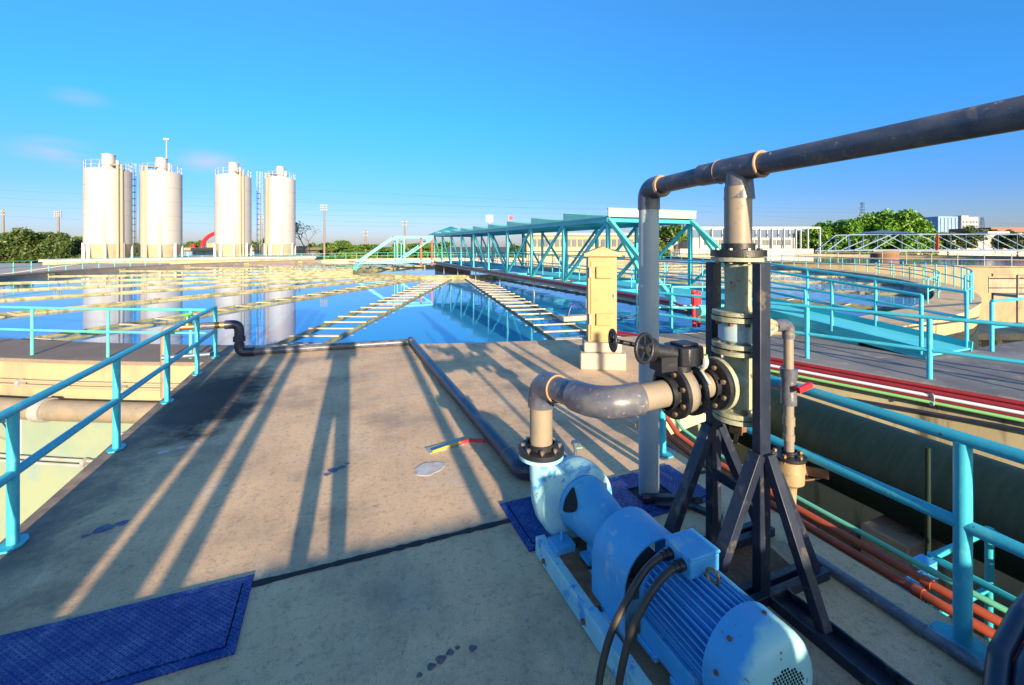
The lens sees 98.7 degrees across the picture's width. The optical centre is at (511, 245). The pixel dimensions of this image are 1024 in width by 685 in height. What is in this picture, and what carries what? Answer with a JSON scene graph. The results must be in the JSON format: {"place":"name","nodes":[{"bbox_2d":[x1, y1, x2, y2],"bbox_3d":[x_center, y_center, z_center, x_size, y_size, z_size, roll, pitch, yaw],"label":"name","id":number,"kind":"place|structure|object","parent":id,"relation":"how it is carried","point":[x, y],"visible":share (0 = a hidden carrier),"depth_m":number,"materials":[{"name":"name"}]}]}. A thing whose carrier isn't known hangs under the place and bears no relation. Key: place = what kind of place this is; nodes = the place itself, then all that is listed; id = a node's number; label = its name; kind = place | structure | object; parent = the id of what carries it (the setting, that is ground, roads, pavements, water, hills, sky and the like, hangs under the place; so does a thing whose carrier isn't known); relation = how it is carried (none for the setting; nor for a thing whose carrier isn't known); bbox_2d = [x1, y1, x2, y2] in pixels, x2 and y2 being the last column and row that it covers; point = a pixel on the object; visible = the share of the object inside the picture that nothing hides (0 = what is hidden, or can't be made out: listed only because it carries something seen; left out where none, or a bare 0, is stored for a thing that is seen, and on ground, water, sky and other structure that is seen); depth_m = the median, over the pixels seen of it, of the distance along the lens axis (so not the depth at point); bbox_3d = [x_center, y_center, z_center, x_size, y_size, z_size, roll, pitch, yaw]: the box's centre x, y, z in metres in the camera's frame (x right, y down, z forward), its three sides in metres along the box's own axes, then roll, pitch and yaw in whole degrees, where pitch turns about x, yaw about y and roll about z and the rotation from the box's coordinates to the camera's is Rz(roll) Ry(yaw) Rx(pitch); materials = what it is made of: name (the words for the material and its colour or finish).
{"place":"outdoors","nodes":[
{"label":"outdoors","id":0,"kind":"place"},
{"bbox_2d":[0,262,169,273],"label":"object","id":1,"kind":"structure","parent":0,"point":[36,267],"depth_m":51.56,"materials":[{"name":"metal"}]},
{"bbox_2d":[0,260,931,344],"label":"water","id":2,"kind":"structure","parent":0,"point":[458,311],"depth_m":17.18,"materials":[{"name":"blue liquid"}]},
{"bbox_2d":[0,273,352,283],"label":"radial launder","id":3,"kind":"object","parent":2,"relation":"in","point":[169,278],"visible":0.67,"depth_m":30.36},
{"bbox_2d":[0,275,359,290],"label":"radial launder","id":4,"kind":"object","parent":2,"relation":"in","point":[21,289],"visible":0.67,"depth_m":26.49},
{"bbox_2d":[0,276,372,300],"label":"radial launder","id":5,"kind":"object","parent":2,"relation":"in","point":[75,295],"visible":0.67,"depth_m":22.78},
{"bbox_2d":[0,277,394,317],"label":"radial launder","id":6,"kind":"object","parent":2,"relation":"in","point":[15,313],"visible":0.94,"depth_m":19.21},
{"bbox_2d":[48,272,352,276],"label":"radial launder","id":7,"kind":"object","parent":2,"relation":"in","point":[51,275],"visible":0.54,"depth_m":34.75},
{"bbox_2d":[23,278,420,340],"bbox_3d":[-9.258,2.385,20.155,0.900,0.550,21.545,0,0,14],"label":"radial launder","id":8,"kind":"object","parent":2,"relation":"in","point":[168,319],"visible":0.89,"depth_m":14.76,"materials":[{"name":"concrete"}]},
{"bbox_2d":[120,268,352,271],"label":"radial launder","id":9,"kind":"object","parent":2,"relation":"in","point":[124,269],"visible":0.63,"depth_m":39.94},
{"bbox_2d":[266,278,451,344],"bbox_3d":[-4.833,2.385,19.605,1.240,0.550,21.545,0,0,1],"label":"radial launder","id":10,"kind":"object","parent":2,"relation":"in","point":[311,329],"visible":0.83,"depth_m":13.95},
{"bbox_2d":[420,226,470,270],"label":"hub","id":11,"kind":"object","parent":2,"relation":"in","point":[441,268],"visible":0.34,"depth_m":40.84,"materials":[{"name":"metal"}]},
{"bbox_2d":[353,265,561,278],"bbox_3d":[-4.605,2.430,39.516,18.240,0.640,18.240,0,0,-22],"label":"ring launder","id":12,"kind":"object","parent":2,"relation":"in","point":[366,272],"visible":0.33,"depth_m":32.01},
{"bbox_2d":[353,236,432,269],"bbox_3d":[-10.793,0.726,40.056,6.892,3.112,2.186,0,0,-22],"label":"skimmer arm","id":13,"kind":"object","parent":12,"relation":"on","point":[361,261],"visible":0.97,"depth_m":39.74},
{"bbox_2d":[465,278,585,339],"bbox_3d":[-0.397,2.385,20.053,1.240,0.550,21.545,0,0,-12],"label":"radial launder","id":14,"kind":"object","parent":2,"relation":"in","point":[546,333],"visible":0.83,"depth_m":15.47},
{"bbox_2d":[433,208,724,311],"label":"truss bridge","id":15,"kind":"structure","parent":2,"relation":"on","point":[615,219],"depth_m":19.07,"materials":[{"name":"blue paint"}]},
{"bbox_2d":[559,302,638,321],"bbox_3d":[2.667,1.891,12.674,2.650,0.547,0.561,0,0,-12],"label":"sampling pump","id":16,"kind":"object","parent":15,"relation":"attached to","point":[575,317],"visible":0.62,"depth_m":12.49,"materials":[{"name":"plastic"}]},
{"bbox_2d":[494,277,691,313],"bbox_3d":[3.829,2.385,21.478,1.240,0.550,21.545,0,0,-25],"label":"radial launder","id":17,"kind":"object","parent":2,"relation":"in","point":[567,290],"visible":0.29,"depth_m":22.29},
{"bbox_2d":[534,276,902,310],"bbox_3d":[7.631,2.385,23.807,0.900,0.550,21.545,0,0,-38],"label":"radial launder","id":18,"kind":"object","parent":2,"relation":"in","point":[846,304],"visible":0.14,"depth_m":17.14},
{"bbox_2d":[621,275,902,285],"bbox_3d":[13.235,2.385,30.671,21.545,0.550,0.600,0,0,26],"label":"radial launder","id":19,"kind":"object","parent":2,"relation":"in","point":[803,281],"visible":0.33,"depth_m":27.77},
{"bbox_2d":[662,281,931,296],"bbox_3d":[10.820,2.385,26.923,21.545,0.550,0.600,0,0,39],"label":"radial launder","id":20,"kind":"object","parent":2,"relation":"in","point":[881,293],"visible":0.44,"depth_m":21.80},
{"bbox_2d":[0,0,1023,246],"label":"sky","id":21,"kind":"structure","parent":0,"point":[572,103],"materials":[{"name":"blue"}]},
{"bbox_2d":[80,247,1023,347],"bbox_3d":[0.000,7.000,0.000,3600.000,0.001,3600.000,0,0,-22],"label":"ground","id":22,"kind":"structure","parent":0,"point":[502,249],"depth_m":427.81,"materials":[{"name":"concrete"}]},
{"bbox_2d":[0,229,23,262],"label":"broadleaf tree","id":23,"kind":"object","parent":22,"relation":"on","point":[6,254],"visible":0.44,"depth_m":76.18,"materials":[{"name":"green plant"}]},
{"bbox_2d":[1,227,56,262],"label":"broadleaf tree","id":24,"kind":"object","parent":22,"relation":"on","point":[27,238],"visible":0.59,"depth_m":76.82,"materials":[{"name":"green plant"}]},
{"bbox_2d":[34,233,80,262],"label":"broadleaf tree","id":25,"kind":"object","parent":22,"relation":"on","point":[51,242],"visible":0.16,"depth_m":78.94,"materials":[{"name":"green plant"}]},
{"bbox_2d":[36,241,80,259],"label":"broadleaf tree","id":26,"kind":"object","parent":22,"relation":"on","point":[60,250],"visible":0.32,"depth_m":76.46,"materials":[{"name":"green plant"}]},
{"bbox_2d":[38,254,323,264],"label":"silo plinth","id":27,"kind":"structure","parent":22,"relation":"on","point":[199,259],"depth_m":60.06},
{"bbox_2d":[81,153,133,258],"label":"storage silo","id":28,"kind":"object","parent":27,"relation":"on","point":[107,214],"visible":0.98,"depth_m":56.29,"materials":[{"name":"white paint"}]},
{"bbox_2d":[128,138,183,257],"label":"storage silo","id":29,"kind":"object","parent":27,"relation":"on","point":[161,209],"visible":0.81,"depth_m":61.21,"materials":[{"name":"white paint"}]},
{"bbox_2d":[213,162,251,256],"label":"storage silo","id":30,"kind":"object","parent":27,"relation":"on","point":[232,211],"visible":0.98,"depth_m":67.07,"materials":[{"name":"white paint"}]},
{"bbox_2d":[256,166,295,254],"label":"storage silo","id":31,"kind":"object","parent":27,"relation":"on","point":[280,213],"visible":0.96,"depth_m":76.05,"materials":[{"name":"white paint"}]},
{"bbox_2d":[179,247,320,255],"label":"grey building","id":32,"kind":"structure","parent":22,"relation":"on","point":[189,251],"depth_m":95.00,"materials":[{"name":"concrete"}]},
{"bbox_2d":[315,243,354,258],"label":"leafy bush","id":33,"kind":"object","parent":22,"relation":"on","point":[330,249],"visible":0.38,"depth_m":105.57,"materials":[{"name":"green plant"}]},
{"bbox_2d":[336,243,376,258],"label":"leafy bush","id":34,"kind":"object","parent":22,"relation":"on","point":[359,249],"visible":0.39,"depth_m":107.35,"materials":[{"name":"green plant"}]},
{"bbox_2d":[417,241,455,257],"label":"leafy bush","id":35,"kind":"object","parent":22,"relation":"on","point":[427,247],"visible":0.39,"depth_m":116.79,"materials":[{"name":"green plant"}]},
{"bbox_2d":[0,258,981,541],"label":"settling tank","id":36,"kind":"object","parent":22,"relation":"on","point":[40,486],"visible":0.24,"depth_m":7.93,"materials":[{"name":"concrete"}]},
{"bbox_2d":[0,454,93,467],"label":"wall conduit pair","id":37,"kind":"object","parent":36,"relation":"attached to","point":[84,462],"depth_m":7.69,"materials":[{"name":"grey metal"}]},
{"bbox_2d":[0,397,157,454],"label":"pipe","id":38,"kind":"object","parent":36,"relation":"attached to","point":[48,409],"depth_m":7.30,"materials":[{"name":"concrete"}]},
{"bbox_2d":[0,378,179,390],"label":"wall conduit pair","id":39,"kind":"object","parent":36,"relation":"attached to","point":[19,383],"depth_m":7.60,"materials":[{"name":"beige"}]},
{"bbox_2d":[160,313,407,397],"bbox_3d":[-4.058,1.893,8.201,4.122,1.414,0.239,0,0,-18],"label":"edge pipe","id":40,"kind":"object","parent":36,"relation":"attached to","point":[239,339],"visible":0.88,"depth_m":7.95,"materials":[{"name":"grey plastic"}]},
{"bbox_2d":[0,252,581,358],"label":"rim railing","id":41,"kind":"object","parent":36,"relation":"on","point":[108,331],"visible":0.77,"depth_m":7.96,"materials":[{"name":"metal"}]},
{"bbox_2d":[0,352,705,634],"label":"concrete deck","id":42,"kind":"structure","parent":36,"relation":"on","point":[245,486],"depth_m":3.81,"materials":[{"name":"concrete"}]},
{"bbox_2d":[0,305,219,554],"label":"deck railing","id":43,"kind":"object","parent":42,"relation":"on","point":[10,479],"visible":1,"depth_m":3.63,"materials":[{"name":"metal"}]},
{"bbox_2d":[415,461,445,475],"bbox_3d":[-0.723,1.996,3.939,0.288,0.003,0.232,0,0,-22],"label":"paint spill","id":44,"kind":"object","parent":42,"relation":"on","point":[427,469],"visible":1,"depth_m":3.93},
{"bbox_2d":[425,438,484,453],"bbox_3d":[-0.568,1.981,4.405,0.590,0.033,0.188,0,0,-26],"label":"hand tool","id":45,"kind":"object","parent":42,"relation":"on","point":[443,446],"visible":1,"depth_m":4.37,"materials":[{"name":"red plastic"}]},
{"bbox_2d":[407,337,529,479],"bbox_3d":[-0.958,1.921,6.264,0.252,0.163,5.658,0,0,-24],"label":"deck pipe","id":46,"kind":"object","parent":42,"relation":"on","point":[508,454],"visible":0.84,"depth_m":4.68,"materials":[{"name":"metal"}]},
{"bbox_2d":[578,246,625,370],"bbox_3d":[1.486,1.010,7.326,0.720,1.980,0.600,0,0,5],"label":"control cabinet","id":47,"kind":"object","parent":42,"relation":"on","point":[595,352],"visible":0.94,"depth_m":7.12,"materials":[{"name":"metal"}]},
{"bbox_2d":[671,286,806,335],"bbox_3d":[5.275,1.487,10.498,2.822,1.025,0.814,0,0,19],"label":"rim railing","id":48,"kind":"object","parent":36,"relation":"on","point":[783,288],"visible":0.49,"depth_m":10.42,"materials":[{"name":"metal"}]},
{"bbox_2d":[619,252,973,301],"bbox_3d":[19.830,1.486,41.569,14.518,1.027,53.315,0,0,-5],"label":"rim railing","id":49,"kind":"object","parent":36,"relation":"on","point":[971,284],"visible":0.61,"depth_m":24.87,"materials":[{"name":"metal"}]},
{"bbox_2d":[875,262,940,303],"bbox_3d":[20.053,1.563,22.123,1.398,0.873,18.091,0,0,35],"label":"rim railing","id":50,"kind":"object","parent":36,"relation":"on","point":[934,279],"visible":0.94,"depth_m":20.67,"materials":[{"name":"metal"}]},
{"bbox_2d":[633,224,693,258],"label":"broadleaf tree","id":51,"kind":"object","parent":22,"relation":"on","point":[670,232],"visible":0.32,"depth_m":70.40,"materials":[{"name":"green plant"}]},
{"bbox_2d":[670,227,820,255],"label":"industrial building","id":52,"kind":"structure","parent":22,"relation":"on","point":[777,246],"depth_m":89.94,"materials":[{"name":"white concrete"}]},
{"bbox_2d":[797,226,843,253],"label":"broadleaf tree","id":53,"kind":"object","parent":22,"relation":"on","point":[827,233],"visible":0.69,"depth_m":121.76,"materials":[{"name":"green plant"}]},
{"bbox_2d":[670,254,1023,322],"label":"second tank","id":54,"kind":"object","parent":22,"relation":"on","point":[1005,311],"visible":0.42,"depth_m":37.74,"materials":[{"name":"concrete"}]},
{"bbox_2d":[670,249,1019,265],"bbox_3d":[41.619,1.186,50.944,55.658,1.027,25.537,0,0,43],"label":"tank railing","id":55,"kind":"object","parent":54,"relation":"on","point":[906,258],"visible":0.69,"depth_m":39.62,"materials":[{"name":"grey metal"}]},
{"bbox_2d":[830,217,874,253],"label":"broadleaf tree","id":56,"kind":"object","parent":22,"relation":"on","point":[847,227],"visible":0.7,"depth_m":118.55,"materials":[{"name":"green plant"}]},
{"bbox_2d":[721,369,1023,629],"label":"retaining wall","id":57,"kind":"structure","parent":22,"relation":"on","point":[853,512],"depth_m":6.69,"materials":[{"name":"concrete"}]},
{"bbox_2d":[771,508,983,637],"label":"dirt bank","id":58,"kind":"structure","parent":22,"relation":"on","point":[979,633],"depth_m":6.43,"materials":[{"name":"soil"}]},
{"bbox_2d":[699,387,1023,618],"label":"water","id":59,"kind":"structure","parent":58,"relation":"on","point":[892,456],"depth_m":4.73,"materials":[{"name":"liquid"}]},
{"bbox_2d":[925,447,930,603],"bbox_3d":[4.011,3.225,4.243,0.042,2.550,0.044,0,0,-22],"label":"vent rod","id":60,"kind":"object","parent":58,"relation":"on","point":[927,496],"visible":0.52,"depth_m":4.23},
{"bbox_2d":[927,526,1016,641],"bbox_3d":[3.107,3.240,2.734,0.748,2.521,0.520,0,0,-22],"label":"steel frame","id":61,"kind":"object","parent":58,"relation":"on","point":[988,589],"visible":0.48,"depth_m":2.88,"materials":[{"name":"blue paint"}]},
{"bbox_2d":[853,212,916,253],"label":"broadleaf tree","id":62,"kind":"object","parent":22,"relation":"on","point":[870,219],"visible":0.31,"depth_m":117.86,"materials":[{"name":"green plant"}]},
{"bbox_2d":[865,208,923,248],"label":"broadleaf tree","id":63,"kind":"object","parent":22,"relation":"on","point":[908,217],"visible":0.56,"depth_m":114.86,"materials":[{"name":"green plant"}]},
{"bbox_2d":[887,214,937,254],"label":"broadleaf tree","id":64,"kind":"object","parent":22,"relation":"on","point":[918,226],"visible":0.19,"depth_m":116.57,"materials":[{"name":"green plant"}]},
{"bbox_2d":[938,231,967,254],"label":"broadleaf tree","id":65,"kind":"object","parent":22,"relation":"on","point":[946,244],"visible":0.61,"depth_m":227.10,"materials":[{"name":"green plant"}]},
{"bbox_2d":[907,233,1002,255],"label":"white block","id":66,"kind":"structure","parent":22,"relation":"on","point":[988,242],"depth_m":235.00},
{"bbox_2d":[961,224,988,248],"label":"broadleaf tree","id":67,"kind":"object","parent":22,"relation":"on","point":[971,229],"visible":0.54,"depth_m":232.10,"materials":[{"name":"green plant"}]},
{"bbox_2d":[978,324,1023,346],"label":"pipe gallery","id":68,"kind":"object","parent":22,"relation":"on","point":[1009,333],"visible":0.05,"depth_m":24.02,"materials":[{"name":"concrete"}]},
{"bbox_2d":[988,274,1023,341],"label":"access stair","id":69,"kind":"object","parent":22,"relation":"on","point":[1009,286],"visible":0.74,"depth_m":32.48,"materials":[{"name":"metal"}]},
{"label":"deck piers","id":70,"kind":"structure","parent":22,"relation":"on","visible":0},
{"bbox_2d":[134,473,988,684],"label":"concrete deck","id":71,"kind":"structure","parent":70,"relation":"on","point":[405,616],"depth_m":2.31,"materials":[{"name":"concrete"}]},
{"bbox_2d":[0,574,253,684],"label":"hatch cover","id":72,"kind":"object","parent":71,"relation":"on","point":[138,642],"visible":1,"depth_m":2.20,"materials":[{"name":"blue"}]},
{"bbox_2d":[416,644,476,676],"bbox_3d":[-0.384,1.998,2.077,0.474,0.002,0.080,0,0,-36],"label":"oil stain","id":73,"kind":"object","parent":71,"relation":"on","point":[439,659],"visible":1,"depth_m":2.13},
{"bbox_2d":[241,470,705,589],"bbox_3d":[-0.658,2.137,2.938,5.120,0.286,0.053,0,0,-22],"label":"joint filler","id":74,"kind":"object","parent":71,"relation":"in","point":[263,581],"visible":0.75,"depth_m":2.86,"materials":[{"name":"black"}]},
{"bbox_2d":[500,464,705,551],"bbox_3d":[0.766,1.992,3.430,1.630,0.016,0.560,0,0,-22],"label":"hatch cover","id":75,"kind":"object","parent":71,"relation":"on","point":[528,526],"visible":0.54,"depth_m":3.39,"materials":[{"name":"blue"}]},
{"bbox_2d":[519,440,812,684],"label":"pump set","id":76,"kind":"object","parent":71,"relation":"on","point":[697,614],"visible":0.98,"depth_m":2.03,"materials":[{"name":"blue paint"}]},
{"bbox_2d":[518,354,733,462],"bbox_3d":[0.625,1.003,2.597,1.284,0.760,0.615,0,0,15],"label":"discharge line","id":77,"kind":"object","parent":76,"relation":"on","point":[669,394],"visible":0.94,"depth_m":2.48,"materials":[{"name":"grey metal"}]},
{"bbox_2d":[608,328,703,411],"bbox_3d":[0.813,0.713,2.477,0.560,0.505,0.260,0,0,-22],"label":"butterfly valve","id":78,"kind":"object","parent":77,"relation":"attached to","point":[684,356],"visible":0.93,"depth_m":2.44,"materials":[{"name":"black metal"}]},
{"bbox_2d":[639,209,722,520],"bbox_3d":[1.271,0.943,3.376,0.628,2.515,0.277,0,0,29],"label":"vertical pipe","id":79,"kind":"object","parent":71,"relation":"on","point":[649,493],"visible":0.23,"depth_m":3.46,"materials":[{"name":"metal"}]},
{"bbox_2d":[638,95,1023,209],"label":"header pipe","id":80,"kind":"object","parent":79,"relation":"attached to","point":[1003,116],"visible":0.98,"depth_m":2.09,"materials":[{"name":"grey plastic"}]},
{"bbox_2d":[726,544,789,584],"bbox_3d":[1.397,1.997,2.767,0.750,0.002,0.540,0,0,-22],"label":"floor plate","id":81,"kind":"object","parent":71,"relation":"on","point":[739,570],"visible":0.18,"depth_m":2.75,"materials":[{"name":"concrete"}]},
{"bbox_2d":[664,262,914,684],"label":"pipe stand","id":82,"kind":"object","parent":71,"relation":"on","point":[758,475],"visible":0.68,"depth_m":2.48,"materials":[{"name":"black metal"}]},
{"bbox_2d":[708,185,766,443],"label":"riser column","id":83,"kind":"structure","parent":82,"relation":"attached to","point":[739,253],"depth_m":2.64,"materials":[{"name":"metal"}]},
{"bbox_2d":[771,319,828,503],"bbox_3d":[1.742,1.086,2.898,0.626,1.264,0.220,0,0,-15],"label":"drain line","id":84,"kind":"object","parent":83,"relation":"attached to","point":[792,463],"visible":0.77,"depth_m":2.90,"materials":[{"name":"beige paint"}]},
{"bbox_2d":[659,343,1023,661],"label":"deck railing","id":85,"kind":"object","parent":71,"relation":"on","point":[966,529],"visible":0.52,"depth_m":2.20,"materials":[{"name":"metal"}]},
{"bbox_2d":[788,543,984,676],"bbox_3d":[2.319,1.968,1.692,0.068,0.067,2.620,0,0,-21],"label":"floor pipe","id":86,"kind":"object","parent":71,"relation":"on","point":[922,629],"visible":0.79,"depth_m":2.29,"materials":[{"name":"metal"}]},
{"bbox_2d":[893,553,937,592],"bbox_3d":[2.476,2.065,2.735,0.510,0.140,0.080,0,0,-22],"label":"conduit bracket","id":87,"kind":"object","parent":71,"relation":"attached to","point":[926,560],"visible":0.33,"depth_m":2.78,"materials":[{"name":"metal"}]},
{"bbox_2d":[666,427,995,638],"bbox_3d":[2.495,1.938,3.154,3.707,0.379,1.179,0,0,42],"label":"conduit","id":88,"kind":"object","parent":87,"relation":"attached to","point":[917,591],"visible":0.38,"depth_m":2.75,"materials":[{"name":"metal"}]},
{"bbox_2d":[666,415,1002,625],"bbox_3d":[2.579,1.907,3.187,3.705,0.377,1.178,0,0,42],"label":"conduit","id":89,"kind":"object","parent":87,"relation":"attached to","point":[927,582],"visible":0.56,"depth_m":2.83,"materials":[{"name":"metal"}]},
{"bbox_2d":[675,420,1007,613],"bbox_3d":[2.644,1.867,3.214,3.692,0.361,1.162,0,0,42],"label":"conduit","id":90,"kind":"object","parent":87,"relation":"attached to","point":[948,580],"visible":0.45,"depth_m":2.85,"materials":[{"name":"green"}]},
{"bbox_2d":[982,589,1023,684],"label":"thick hose","id":91,"kind":"object","parent":71,"relation":"on","point":[1005,644],"visible":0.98,"depth_m":2.04,"materials":[{"name":"rubber"}]},
{"bbox_2d":[1011,641,1023,684],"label":"thick hose","id":92,"kind":"object","parent":71,"relation":"on","point":[1018,672],"visible":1,"depth_m":1.94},
{"bbox_2d":[524,233,673,258],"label":"filter house","id":93,"kind":"structure","parent":0,"point":[576,242],"depth_m":90.00,"materials":[{"name":"beige concrete"}]},
{"bbox_2d":[659,334,1023,415],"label":"platform","id":94,"kind":"structure","parent":0,"point":[991,378],"depth_m":7.39,"materials":[{"name":"concrete"}]},
{"bbox_2d":[617,336,1023,415],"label":"wall conduit","id":95,"kind":"object","parent":94,"relation":"attached to","point":[1002,409],"depth_m":6.44,"materials":[{"name":"white"}]},
{"bbox_2d":[617,330,1023,405],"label":"wall conduit","id":96,"kind":"object","parent":94,"relation":"attached to","point":[977,395],"depth_m":6.53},
{"bbox_2d":[617,333,1023,410],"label":"wall conduit","id":97,"kind":"object","parent":94,"relation":"attached to","point":[984,401],"depth_m":6.49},
{"bbox_2d":[710,261,972,358],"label":"access ramp","id":98,"kind":"structure","parent":94,"relation":"on","point":[829,322],"depth_m":9.23,"materials":[{"name":"paint"}]},
{"bbox_2d":[659,291,1023,378],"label":"platform railing","id":99,"kind":"object","parent":94,"relation":"on","point":[928,349],"visible":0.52,"depth_m":6.79,"materials":[{"name":"metal"}]},
{"bbox_2d":[721,358,1023,417],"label":"wall conduit","id":100,"kind":"object","parent":94,"relation":"attached to","point":[957,404],"depth_m":6.42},
{"bbox_2d":[771,369,1023,422],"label":"wall conduit","id":101,"kind":"object","parent":94,"relation":"attached to","point":[921,400],"depth_m":6.42,"materials":[{"name":"green"}]},
{"bbox_2d":[771,384,1023,431],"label":"wall conduit","id":102,"kind":"object","parent":94,"relation":"attached to","point":[951,416],"depth_m":6.21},
{"bbox_2d":[989,297,1023,351],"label":"platform railing","id":103,"kind":"object","parent":94,"relation":"on","point":[991,327],"visible":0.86,"depth_m":8.30,"materials":[{"name":"metal"}]},
{"bbox_2d":[693,256,1023,265],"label":"water","id":104,"kind":"structure","parent":0,"point":[945,260],"depth_m":60.79,"materials":[{"name":"blue liquid"}]},
{"bbox_2d":[814,230,1023,260],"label":"bridge","id":105,"kind":"structure","parent":104,"relation":"on","point":[887,253],"depth_m":60.80,"materials":[{"name":"grey metal"}]},
{"bbox_2d":[923,215,977,232],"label":"apartment block","id":106,"kind":"structure","parent":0,"point":[946,224],"depth_m":350.00,"materials":[{"name":"white concrete"}]},
{"bbox_2d":[949,228,1023,255],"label":"red roof hall","id":107,"kind":"structure","parent":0,"point":[1019,230],"depth_m":250.00,"materials":[{"name":"red"}]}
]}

